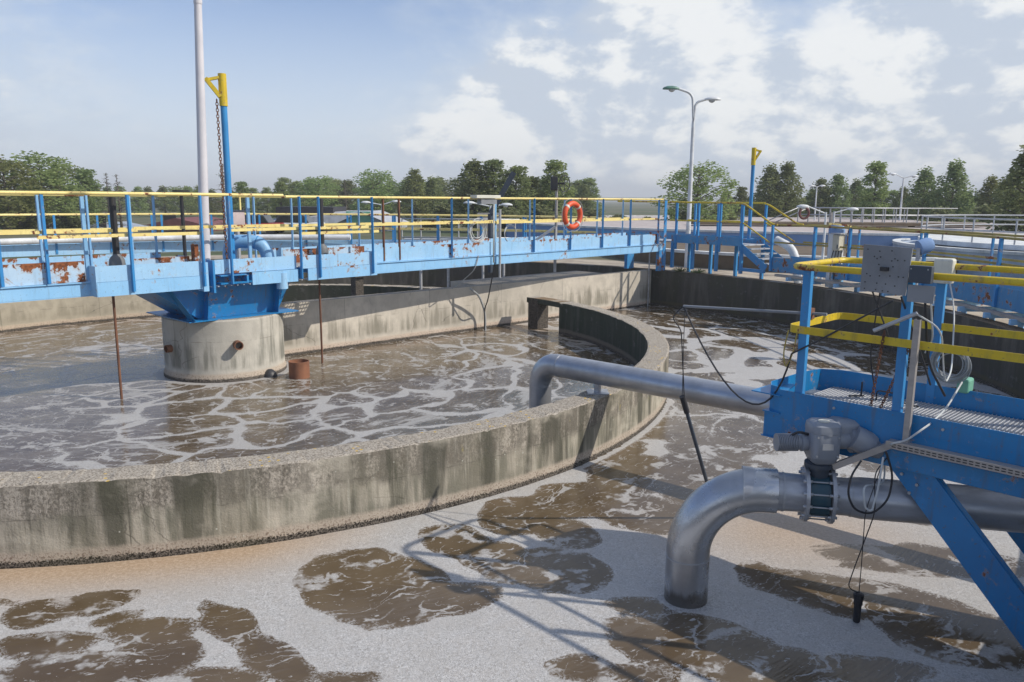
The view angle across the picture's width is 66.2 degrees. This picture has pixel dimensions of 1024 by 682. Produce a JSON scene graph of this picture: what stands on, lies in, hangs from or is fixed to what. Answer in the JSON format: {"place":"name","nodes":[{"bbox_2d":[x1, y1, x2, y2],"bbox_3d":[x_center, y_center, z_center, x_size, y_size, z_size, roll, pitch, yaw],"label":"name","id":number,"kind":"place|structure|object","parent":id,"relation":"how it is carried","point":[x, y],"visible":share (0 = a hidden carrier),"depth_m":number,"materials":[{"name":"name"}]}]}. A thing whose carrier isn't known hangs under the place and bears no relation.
{"place":"outdoors","nodes":[
{"label":"outdoors","id":0,"kind":"place"},
{"bbox_2d":[147,215,222,231],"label":"red shed","id":1,"kind":"structure","parent":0,"point":[170,220],"depth_m":57.27,"materials":[{"name":"red metal"}]},
{"bbox_2d":[273,206,408,230],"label":"white warehouse","id":2,"kind":"structure","parent":0,"point":[330,218],"depth_m":61.64,"materials":[{"name":"metal"}]},
{"bbox_2d":[346,211,370,230],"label":"green door","id":3,"kind":"structure","parent":2,"relation":"in","point":[363,219],"depth_m":61.19,"materials":[{"name":"plastic"}]},
{"bbox_2d":[401,213,518,239],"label":"steel platform","id":4,"kind":"structure","parent":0,"point":[447,238],"depth_m":39.68,"materials":[{"name":"metal"}]},
{"bbox_2d":[0,198,1017,325],"bbox_3d":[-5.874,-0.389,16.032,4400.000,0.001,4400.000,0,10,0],"label":"ground","id":5,"kind":"structure","parent":0,"point":[612,208],"depth_m":52.23,"materials":[{"name":"grey concrete"}]},
{"bbox_2d":[0,206,51,229],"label":"bush","id":6,"kind":"object","parent":5,"relation":"on","point":[26,225],"visible":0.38,"depth_m":53.12,"materials":[{"name":"green plant"}]},
{"bbox_2d":[0,154,56,229],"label":"broadleaf tree","id":7,"kind":"object","parent":5,"relation":"on","point":[6,202],"visible":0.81,"depth_m":50.76,"materials":[{"name":"green plant"}]},
{"bbox_2d":[0,150,92,228],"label":"broadleaf tree","id":8,"kind":"object","parent":5,"relation":"on","point":[51,179],"visible":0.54,"depth_m":53.41,"materials":[{"name":"green plant"}]},
{"bbox_2d":[35,165,104,216],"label":"broadleaf tree","id":9,"kind":"object","parent":5,"relation":"on","point":[58,186],"visible":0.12,"depth_m":60.38,"materials":[{"name":"green plant"}]},
{"bbox_2d":[48,207,95,228],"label":"bush","id":10,"kind":"object","parent":5,"relation":"on","point":[67,223],"visible":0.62,"depth_m":54.90,"materials":[{"name":"green plant"}]},
{"bbox_2d":[65,168,107,224],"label":"tree","id":11,"kind":"object","parent":5,"relation":"on","point":[84,176],"visible":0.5,"depth_m":58.77,"materials":[{"name":"green plant"}]},
{"bbox_2d":[52,215,145,228],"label":"grey shed","id":12,"kind":"structure","parent":5,"relation":"on","point":[107,225],"depth_m":59.37,"materials":[{"name":"white paint"}]},
{"bbox_2d":[123,186,150,215],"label":"pointed tree","id":13,"kind":"object","parent":5,"relation":"on","point":[141,204],"visible":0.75,"depth_m":104.87,"materials":[{"name":"green plant"}]},
{"bbox_2d":[150,185,174,212],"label":"birch tree","id":14,"kind":"object","parent":5,"relation":"on","point":[162,189],"visible":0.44,"depth_m":120.71,"materials":[{"name":"green plant"}]},
{"bbox_2d":[156,186,198,216],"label":"broadleaf tree","id":15,"kind":"object","parent":5,"relation":"on","point":[173,207],"visible":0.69,"depth_m":102.00,"materials":[{"name":"green plant"}]},
{"bbox_2d":[208,188,222,216],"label":"birch tree","id":16,"kind":"object","parent":5,"relation":"on","point":[214,208],"visible":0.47,"depth_m":100.86,"materials":[{"name":"green plant"}]},
{"bbox_2d":[232,181,255,212],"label":"pine tree","id":17,"kind":"object","parent":5,"relation":"on","point":[241,185],"visible":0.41,"depth_m":78.43,"materials":[{"name":"green plant"}]},
{"bbox_2d":[234,215,283,233],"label":"parked car","id":18,"kind":"object","parent":5,"relation":"on","point":[266,219],"visible":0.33,"depth_m":54.64,"materials":[{"name":"red paint"}]},
{"bbox_2d":[255,186,278,212],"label":"pointed tree","id":19,"kind":"object","parent":5,"relation":"on","point":[267,203],"visible":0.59,"depth_m":104.35,"materials":[{"name":"green plant"}]},
{"bbox_2d":[269,181,293,217],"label":"pointed tree","id":20,"kind":"object","parent":5,"relation":"on","point":[282,189],"visible":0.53,"depth_m":83.28,"materials":[{"name":"green plant"}]},
{"bbox_2d":[273,215,317,233],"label":"parked car","id":21,"kind":"object","parent":5,"relation":"on","point":[285,219],"visible":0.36,"depth_m":55.61,"materials":[{"name":"white paint"}]},
{"bbox_2d":[293,175,342,206],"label":"broadleaf tree","id":22,"kind":"object","parent":5,"relation":"on","point":[319,191],"visible":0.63,"depth_m":82.13,"materials":[{"name":"green plant"}]},
{"bbox_2d":[330,179,362,210],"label":"birch tree","id":23,"kind":"object","parent":5,"relation":"on","point":[349,186],"visible":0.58,"depth_m":107.23,"materials":[{"name":"green plant"}]},
{"bbox_2d":[349,168,404,213],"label":"broadleaf tree","id":24,"kind":"object","parent":5,"relation":"on","point":[380,191],"visible":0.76,"depth_m":79.84,"materials":[{"name":"green plant"}]},
{"bbox_2d":[394,167,432,221],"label":"pointed tree","id":25,"kind":"object","parent":5,"relation":"on","point":[425,207],"visible":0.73,"depth_m":80.26,"materials":[{"name":"green plant"}]},
{"bbox_2d":[418,176,447,213],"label":"birch tree","id":26,"kind":"object","parent":5,"relation":"on","point":[431,185],"visible":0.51,"depth_m":82.08,"materials":[{"name":"green plant"}]},
{"bbox_2d":[417,202,463,227],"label":"bush","id":27,"kind":"object","parent":5,"relation":"on","point":[442,208],"visible":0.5,"depth_m":64.80,"materials":[{"name":"green plant"}]},
{"bbox_2d":[438,177,477,209],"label":"broadleaf tree","id":28,"kind":"object","parent":5,"relation":"on","point":[445,191],"visible":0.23,"depth_m":108.13,"materials":[{"name":"green plant"}]},
{"bbox_2d":[446,158,497,232],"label":"birch tree","id":29,"kind":"object","parent":5,"relation":"on","point":[474,176],"visible":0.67,"depth_m":58.32,"materials":[{"name":"green plant"}]},
{"bbox_2d":[472,159,513,226],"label":"tree","id":30,"kind":"object","parent":5,"relation":"on","point":[490,166],"visible":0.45,"depth_m":58.23,"materials":[{"name":"green plant"}]},
{"bbox_2d":[475,206,532,236],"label":"bush","id":31,"kind":"object","parent":5,"relation":"on","point":[506,211],"visible":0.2,"depth_m":52.88,"materials":[{"name":"green plant"}]},
{"bbox_2d":[498,165,539,217],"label":"pine tree","id":32,"kind":"object","parent":5,"relation":"on","point":[519,171],"visible":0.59,"depth_m":58.52,"materials":[{"name":"green plant"}]},
{"bbox_2d":[517,176,542,214],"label":"pointed tree","id":33,"kind":"object","parent":5,"relation":"on","point":[535,180],"visible":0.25,"depth_m":60.50,"materials":[{"name":"green plant"}]},
{"bbox_2d":[514,204,561,218],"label":"bush","id":34,"kind":"object","parent":5,"relation":"on","point":[542,210],"visible":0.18,"depth_m":54.91,"materials":[{"name":"green plant"}]},
{"bbox_2d":[537,159,579,215],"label":"pointed tree","id":35,"kind":"object","parent":5,"relation":"on","point":[554,168],"visible":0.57,"depth_m":60.41,"materials":[{"name":"green plant"}]},
{"bbox_2d":[572,184,595,215],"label":"pine tree","id":36,"kind":"object","parent":5,"relation":"on","point":[584,187],"visible":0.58,"depth_m":88.18,"materials":[{"name":"green plant"}]},
{"bbox_2d":[572,177,605,213],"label":"pointed tree","id":37,"kind":"object","parent":5,"relation":"on","point":[592,184],"visible":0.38,"depth_m":104.89,"materials":[{"name":"green plant"}]},
{"bbox_2d":[189,258,1023,398],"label":"basin wall","id":38,"kind":"structure","parent":5,"relation":"on","point":[672,288],"depth_m":22.80,"materials":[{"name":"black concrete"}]},
{"bbox_2d":[0,213,595,256],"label":"walkway","id":39,"kind":"structure","parent":38,"relation":"on","point":[73,249],"depth_m":29.86,"materials":[{"name":"blue paint"}]},
{"bbox_2d":[0,234,350,244],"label":"long white pipe","id":40,"kind":"object","parent":39,"relation":"attached to","point":[13,241],"visible":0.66,"depth_m":29.30,"materials":[{"name":"metal"}]},
{"bbox_2d":[664,465,1023,608],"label":"outlet pipe","id":41,"kind":"object","parent":38,"relation":"attached to","point":[707,511],"visible":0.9,"depth_m":6.57,"materials":[{"name":"metal"}]},
{"bbox_2d":[773,416,889,517],"bbox_3d":[2.643,1.061,6.592,0.894,0.850,0.438,3,11,16],"label":"motor valve","id":42,"kind":"object","parent":41,"relation":"on","point":[820,442],"visible":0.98,"depth_m":6.45,"materials":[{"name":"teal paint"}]},
{"bbox_2d":[769,224,1023,327],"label":"basin walkway","id":43,"kind":"structure","parent":38,"relation":"on","point":[999,301],"depth_m":17.28,"materials":[{"name":"blue paint"}]},
{"bbox_2d":[826,223,850,279],"bbox_3d":[8.764,-2.409,21.149,0.532,1.526,0.348,-6,12,-30],"label":"cream control box","id":44,"kind":"object","parent":43,"relation":"attached to","point":[838,241],"visible":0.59,"depth_m":21.02,"materials":[{"name":"plastic"}]},
{"bbox_2d":[915,238,934,284],"bbox_3d":[8.770,-1.544,16.781,0.361,1.319,0.315,0,10,0],"label":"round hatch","id":45,"kind":"object","parent":43,"relation":"on","point":[924,246],"visible":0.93,"depth_m":16.60,"materials":[{"name":"metal"}]},
{"bbox_2d":[663,86,720,266],"bbox_3d":[6.580,-6.079,29.380,2.160,6.636,0.288,0,10,0],"label":"street lamp","id":46,"kind":"object","parent":5,"relation":"on","point":[690,182],"visible":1,"depth_m":29.17,"materials":[{"name":"grey metal"}]},
{"bbox_2d":[650,161,740,219],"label":"broadleaf tree","id":47,"kind":"object","parent":5,"relation":"on","point":[699,188],"visible":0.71,"depth_m":56.45,"materials":[{"name":"green plant"}]},
{"bbox_2d":[604,201,803,278],"bbox_3d":[5.839,-3.400,26.249,1.548,2.513,7.899,-9,14,-41],"label":"stair landing","id":48,"kind":"object","parent":5,"relation":"on","point":[739,242],"visible":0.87,"depth_m":25.10,"materials":[{"name":"blue paint"}]},
{"bbox_2d":[743,148,761,239],"bbox_3d":[7.405,-4.522,24.172,0.382,2.770,0.300,0,10,0],"label":"davit post","id":49,"kind":"object","parent":48,"relation":"on","point":[754,156],"visible":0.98,"depth_m":24.10,"materials":[{"name":"blue metal"}]},
{"bbox_2d":[732,186,753,215],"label":"pine tree","id":50,"kind":"object","parent":5,"relation":"on","point":[742,193],"visible":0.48,"depth_m":74.47,"materials":[{"name":"green plant"}]},
{"bbox_2d":[505,215,1023,246],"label":"blue tank","id":51,"kind":"object","parent":5,"relation":"on","point":[802,234],"visible":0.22,"depth_m":41.32,"materials":[{"name":"blue painted steel"},{"name":"rust"}]},
{"bbox_2d":[746,162,788,216],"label":"birch tree","id":52,"kind":"object","parent":5,"relation":"on","point":[763,187],"visible":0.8,"depth_m":70.30,"materials":[{"name":"green plant"}]},
{"bbox_2d":[613,241,958,273],"bbox_3d":[13.629,-4.133,35.818,18.060,0.620,18.060,0,10,0],"label":"brown basin","id":53,"kind":"object","parent":5,"relation":"on","point":[725,258],"visible":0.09,"depth_m":30.31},
{"bbox_2d":[765,159,807,216],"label":"birch tree","id":54,"kind":"object","parent":5,"relation":"on","point":[788,175],"visible":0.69,"depth_m":70.24,"materials":[{"name":"green plant"}]},
{"bbox_2d":[774,236,802,283],"bbox_3d":[8.614,-2.518,24.489,0.264,1.454,1.115,-6,12,-31],"label":"bent grey pipe","id":55,"kind":"object","parent":5,"relation":"on","point":[791,249],"visible":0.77,"depth_m":24.30,"materials":[{"name":"grey metal"}]},
{"bbox_2d":[801,177,834,216],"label":"birch tree","id":56,"kind":"object","parent":5,"relation":"on","point":[821,194],"visible":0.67,"depth_m":74.27,"materials":[{"name":"green plant"}]},
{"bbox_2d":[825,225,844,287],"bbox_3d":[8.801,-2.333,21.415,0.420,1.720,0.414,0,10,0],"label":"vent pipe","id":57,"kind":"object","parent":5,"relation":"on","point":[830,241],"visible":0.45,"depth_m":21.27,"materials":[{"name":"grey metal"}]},
{"bbox_2d":[822,173,853,216],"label":"birch tree","id":58,"kind":"object","parent":5,"relation":"on","point":[837,185],"visible":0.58,"depth_m":74.17,"materials":[{"name":"green plant"}]},
{"bbox_2d":[691,207,990,226],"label":"grey footbridge","id":59,"kind":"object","parent":5,"relation":"on","point":[892,223],"visible":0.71,"depth_m":44.35,"materials":[{"name":"metal"}]},
{"bbox_2d":[843,177,868,217],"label":"birch tree","id":60,"kind":"object","parent":5,"relation":"on","point":[852,187],"visible":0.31,"depth_m":78.32,"materials":[{"name":"green plant"}]},
{"bbox_2d":[848,161,895,219],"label":"pointed tree","id":61,"kind":"object","parent":5,"relation":"on","point":[877,168],"visible":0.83,"depth_m":64.34,"materials":[{"name":"green plant"}]},
{"bbox_2d":[890,186,914,217],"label":"birch tree","id":62,"kind":"object","parent":5,"relation":"on","point":[896,200],"visible":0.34,"depth_m":76.48,"materials":[{"name":"green plant"}]},
{"bbox_2d":[898,165,943,219],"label":"birch tree","id":63,"kind":"object","parent":5,"relation":"on","point":[924,182],"visible":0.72,"depth_m":64.57,"materials":[{"name":"green plant"}]},
{"bbox_2d":[916,206,968,221],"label":"bush","id":64,"kind":"object","parent":5,"relation":"on","point":[938,211],"visible":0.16,"depth_m":58.84,"materials":[{"name":"green plant"}]},
{"bbox_2d":[928,158,979,219],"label":"birch tree","id":65,"kind":"object","parent":5,"relation":"on","point":[955,174],"visible":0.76,"depth_m":62.27,"materials":[{"name":"green plant"}]},
{"bbox_2d":[892,214,1023,278],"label":"white tank","id":66,"kind":"object","parent":5,"relation":"on","point":[981,246],"visible":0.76,"depth_m":27.64,"materials":[{"name":"metal"}]},
{"bbox_2d":[949,204,1017,222],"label":"bush","id":67,"kind":"object","parent":5,"relation":"on","point":[981,209],"visible":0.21,"depth_m":56.97,"materials":[{"name":"green plant"}]},
{"bbox_2d":[971,174,1002,216],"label":"pointed tree","id":68,"kind":"object","parent":5,"relation":"on","point":[991,183],"visible":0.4,"depth_m":60.60,"materials":[{"name":"green plant"}]},
{"bbox_2d":[983,145,1023,231],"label":"birch tree","id":69,"kind":"object","parent":5,"relation":"on","point":[1017,171],"visible":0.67,"depth_m":39.27,"materials":[{"name":"green plant"}]},
{"bbox_2d":[0,304,1023,681],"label":"water","id":70,"kind":"structure","parent":0,"point":[558,578],"depth_m":7.71,"materials":[{"name":"liquid"}]},
{"bbox_2d":[161,313,286,382],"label":"round pier","id":71,"kind":"structure","parent":70,"relation":"in","point":[235,349],"depth_m":15.12,"materials":[{"name":"concrete"}]},
{"bbox_2d":[0,191,667,322],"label":"walkway bridge","id":72,"kind":"structure","parent":71,"relation":"on","point":[182,288],"depth_m":15.30,"materials":[{"name":"blue paint"}]},
{"bbox_2d":[108,197,125,265],"bbox_3d":[-6.783,-1.796,13.430,0.270,1.420,0.270,0,10,0],"label":"black standpipe","id":73,"kind":"object","parent":72,"relation":"on","point":[116,258],"visible":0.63,"depth_m":13.39,"materials":[{"name":"plastic"}]},
{"bbox_2d":[112,296,122,398],"bbox_3d":[-6.848,0.184,13.655,0.044,2.100,0.042,0,10,0],"label":"hanging bar","id":74,"kind":"object","parent":72,"relation":"hanging from","point":[117,346],"visible":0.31,"depth_m":13.62,"materials":[{"name":"metal"}]},
{"bbox_2d":[172,190,189,255],"bbox_3d":[-6.430,-2.187,15.386,0.320,1.500,0.320,0,10,0],"label":"capped tube","id":75,"kind":"object","parent":72,"relation":"on","point":[183,224],"visible":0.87,"depth_m":15.32,"materials":[{"name":"black plastic"}]},
{"bbox_2d":[193,0,210,261],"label":"lamp mast","id":76,"kind":"object","parent":72,"relation":"on","point":[201,126],"visible":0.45,"depth_m":14.59,"materials":[{"name":"white metal"}]},
{"bbox_2d":[205,73,235,258],"bbox_3d":[-5.659,-3.294,15.357,0.485,3.700,0.336,0,10,0],"label":"davit post","id":77,"kind":"object","parent":72,"relation":"on","point":[221,94],"visible":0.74,"depth_m":15.20,"materials":[{"name":"blue metal"}]},
{"bbox_2d":[215,99,227,258],"bbox_3d":[-5.651,-3.079,15.324,0.055,3.179,0.131,-7,13,-36],"label":"lifting chain","id":78,"kind":"object","parent":77,"relation":"hanging from","point":[219,142],"visible":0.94,"depth_m":15.29,"materials":[{"name":"metal"}]},
{"bbox_2d":[233,197,245,258],"bbox_3d":[-5.747,-2.390,16.424,0.220,1.340,0.360,10,14,42],"label":"control box","id":79,"kind":"object","parent":72,"relation":"attached to","point":[239,217],"visible":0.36,"depth_m":16.37,"materials":[{"name":"white plastic"}]},
{"bbox_2d":[223,235,274,258],"bbox_3d":[-5.291,-1.772,15.849,1.067,0.741,0.287,0,10,-5],"label":"blue elbow pipe","id":80,"kind":"object","parent":72,"relation":"attached to","point":[262,246],"visible":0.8,"depth_m":15.72,"materials":[{"name":"metal"}]},
{"bbox_2d":[316,198,328,254],"bbox_3d":[-4.102,-2.407,16.920,0.270,1.420,0.270,0,10,0],"label":"black standpipe","id":81,"kind":"object","parent":72,"relation":"on","point":[324,248],"visible":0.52,"depth_m":16.88,"materials":[{"name":"plastic"}]},
{"bbox_2d":[470,195,500,262],"bbox_3d":[-0.665,-2.799,19.740,0.240,1.700,0.850,10,14,42],"label":"sensor post","id":82,"kind":"object","parent":72,"relation":"attached to","point":[487,201],"visible":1,"depth_m":19.60,"materials":[{"name":"grey metal"}]},
{"bbox_2d":[488,171,515,272],"bbox_3d":[-0.307,-3.585,23.741,0.847,3.034,0.170,0,10,0],"label":"dark jib","id":83,"kind":"object","parent":72,"relation":"attached to","point":[506,185],"visible":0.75,"depth_m":23.59,"materials":[{"name":"metal"}]},
{"bbox_2d":[562,199,582,231],"bbox_3d":[1.710,-3.555,22.226,0.158,0.916,0.961,10,14,42],"label":"life ring","id":84,"kind":"object","parent":72,"relation":"hanging from","point":[579,209],"visible":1,"depth_m":22.16,"materials":[{"name":"orange plastic"}]},
{"bbox_2d":[288,359,309,379],"bbox_3d":[-4.215,0.703,15.591,0.400,0.630,0.400,0,10,0],"label":"rusty pipe end","id":85,"kind":"object","parent":70,"relation":"in","point":[299,368],"visible":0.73,"depth_m":15.41,"materials":[{"name":"orange metal"}]},
{"bbox_2d":[0,284,668,568],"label":"curved guide wall","id":86,"kind":"structure","parent":70,"relation":"in","point":[77,517],"depth_m":8.40,"materials":[{"name":"concrete"}]},
{"bbox_2d":[529,354,769,416],"bbox_3d":[4.072,1.525,8.644,10.049,1.589,0.423,9,13,40],"label":"grey overflow pipe","id":87,"kind":"object","parent":86,"relation":"on","point":[546,369],"visible":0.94,"depth_m":10.44,"materials":[{"name":"silver metal"}]},
{"bbox_2d":[351,268,453,295],"bbox_3d":[-3.080,-1.543,22.264,2.917,1.300,0.328,-3,11,-20],"label":"concrete frame","id":88,"kind":"object","parent":70,"relation":"on","point":[357,287],"visible":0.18,"depth_m":21.73,"materials":[{"name":"grey concrete"}]},
{"bbox_2d":[279,269,650,356],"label":"divider wall","id":89,"kind":"structure","parent":70,"relation":"in","point":[358,320],"depth_m":20.55,"materials":[{"name":"concrete"}]},
{"bbox_2d":[550,175,569,226],"bbox_3d":[1.516,-3.889,24.851,0.616,2.664,0.323,0,10,0],"label":"hand wheel stand","id":90,"kind":"object","parent":89,"relation":"on","point":[554,183],"visible":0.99,"depth_m":24.63,"materials":[{"name":"metal"}]},
{"bbox_2d":[751,257,1023,648],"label":"valve platform","id":91,"kind":"structure","parent":70,"relation":"in","point":[973,438],"depth_m":6.22,"materials":[{"name":"blue paint"}]},
{"bbox_2d":[683,305,826,319],"bbox_3d":[2.303,-0.314,7.558,1.442,0.117,0.096,10,14,42],"label":"sampling boom","id":92,"kind":"object","parent":91,"relation":"attached to","point":[813,313],"visible":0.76,"depth_m":7.50,"materials":[{"name":"grey metal"}]},
{"bbox_2d":[673,306,707,481],"bbox_3d":[2.023,0.847,8.390,0.813,2.503,0.144,-6,12,-31],"label":"leaning probe","id":93,"kind":"object","parent":92,"relation":"hanging from","point":[682,397],"visible":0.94,"depth_m":8.18,"materials":[{"name":"black plastic"}]},
{"bbox_2d":[683,300,892,404],"bbox_3d":[2.306,0.059,7.121,0.151,1.103,2.229,-6,12,-33],"label":"sagging black cable","id":94,"kind":"object","parent":91,"relation":"hanging from","point":[812,343],"visible":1,"depth_m":6.96,"materials":[{"name":"plastic"}]},
{"bbox_2d":[848,458,886,622],"bbox_3d":[2.897,1.716,6.477,0.191,1.604,0.349,9,13,39],"label":"hanging probe","id":95,"kind":"object","parent":91,"relation":"hanging from","point":[858,596],"visible":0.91,"depth_m":6.58,"materials":[{"name":"black plastic"}]},
{"bbox_2d":[847,451,892,513],"bbox_3d":[2.814,1.114,6.172,0.353,0.523,0.016,0,10,0],"label":"black cable","id":96,"kind":"object","parent":91,"relation":"attached to","point":[889,493],"visible":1,"depth_m":6.17,"materials":[{"name":"plastic"}]},
{"bbox_2d":[869,330,885,406],"bbox_3d":[2.959,0.278,6.380,0.030,0.785,0.261,2,10,11],"label":"lifting chain","id":97,"kind":"object","parent":91,"relation":"hanging from","point":[878,363],"visible":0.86,"depth_m":6.36,"materials":[{"name":"metal"}]},
{"bbox_2d":[860,244,912,295],"bbox_3d":[2.944,-0.561,6.162,0.125,0.380,0.370,-9,14,-43],"label":"perforated panel","id":98,"kind":"object","parent":91,"relation":"attached to","point":[885,269],"visible":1,"depth_m":6.13,"materials":[{"name":"grey plastic"}]},
{"bbox_2d":[863,382,962,510],"bbox_3d":[3.273,0.842,6.397,0.348,0.920,1.145,10,14,44],"label":"pale cable","id":99,"kind":"object","parent":91,"relation":"attached to","point":[909,438],"visible":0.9,"depth_m":6.17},
{"bbox_2d":[907,265,934,303],"bbox_3d":[3.085,-0.427,5.931,0.065,0.280,0.190,-9,14,-43],"label":"dark switch box","id":100,"kind":"object","parent":91,"relation":"attached to","point":[923,275],"visible":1,"depth_m":5.92,"materials":[{"name":"plastic"}]},
{"bbox_2d":[924,303,945,396],"bbox_3d":[3.315,0.074,6.181,0.528,0.820,0.046,-7,13,-37],"label":"panel cable","id":101,"kind":"object","parent":100,"relation":"hanging from","point":[927,353],"visible":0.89,"depth_m":6.16,"materials":[{"name":"black plastic"}]},
{"bbox_2d":[917,281,954,381],"bbox_3d":[3.513,-0.091,6.389,0.207,0.743,1.154,8,13,38],"label":"pale loop cable","id":102,"kind":"object","parent":91,"relation":"attached to","point":[940,333],"visible":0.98,"depth_m":6.32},
{"bbox_2d":[933,258,956,283],"bbox_3d":[3.789,-0.615,6.889,0.100,0.220,0.160,-9,14,-43],"label":"white hood","id":103,"kind":"object","parent":91,"relation":"attached to","point":[944,265],"visible":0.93,"depth_m":6.84,"materials":[{"name":"plastic"}]},
{"bbox_2d":[930,352,971,383],"bbox_3d":[3.767,0.201,6.747,0.046,0.338,0.328,-9,14,-43],"label":"cable coil","id":104,"kind":"object","parent":91,"relation":"hanging from","point":[963,374],"visible":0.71,"depth_m":6.73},
{"bbox_2d":[956,377,973,393],"bbox_3d":[3.991,0.386,6.923,0.150,0.130,0.100,-9,14,-42],"label":"green box","id":105,"kind":"object","parent":91,"relation":"attached to","point":[966,387],"visible":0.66,"depth_m":6.87,"materials":[{"name":"plastic"}]},
{"bbox_2d":[0,0,1023,198],"label":"sky","id":106,"kind":"structure","parent":0,"point":[338,89],"materials":[{"name":"blue"}]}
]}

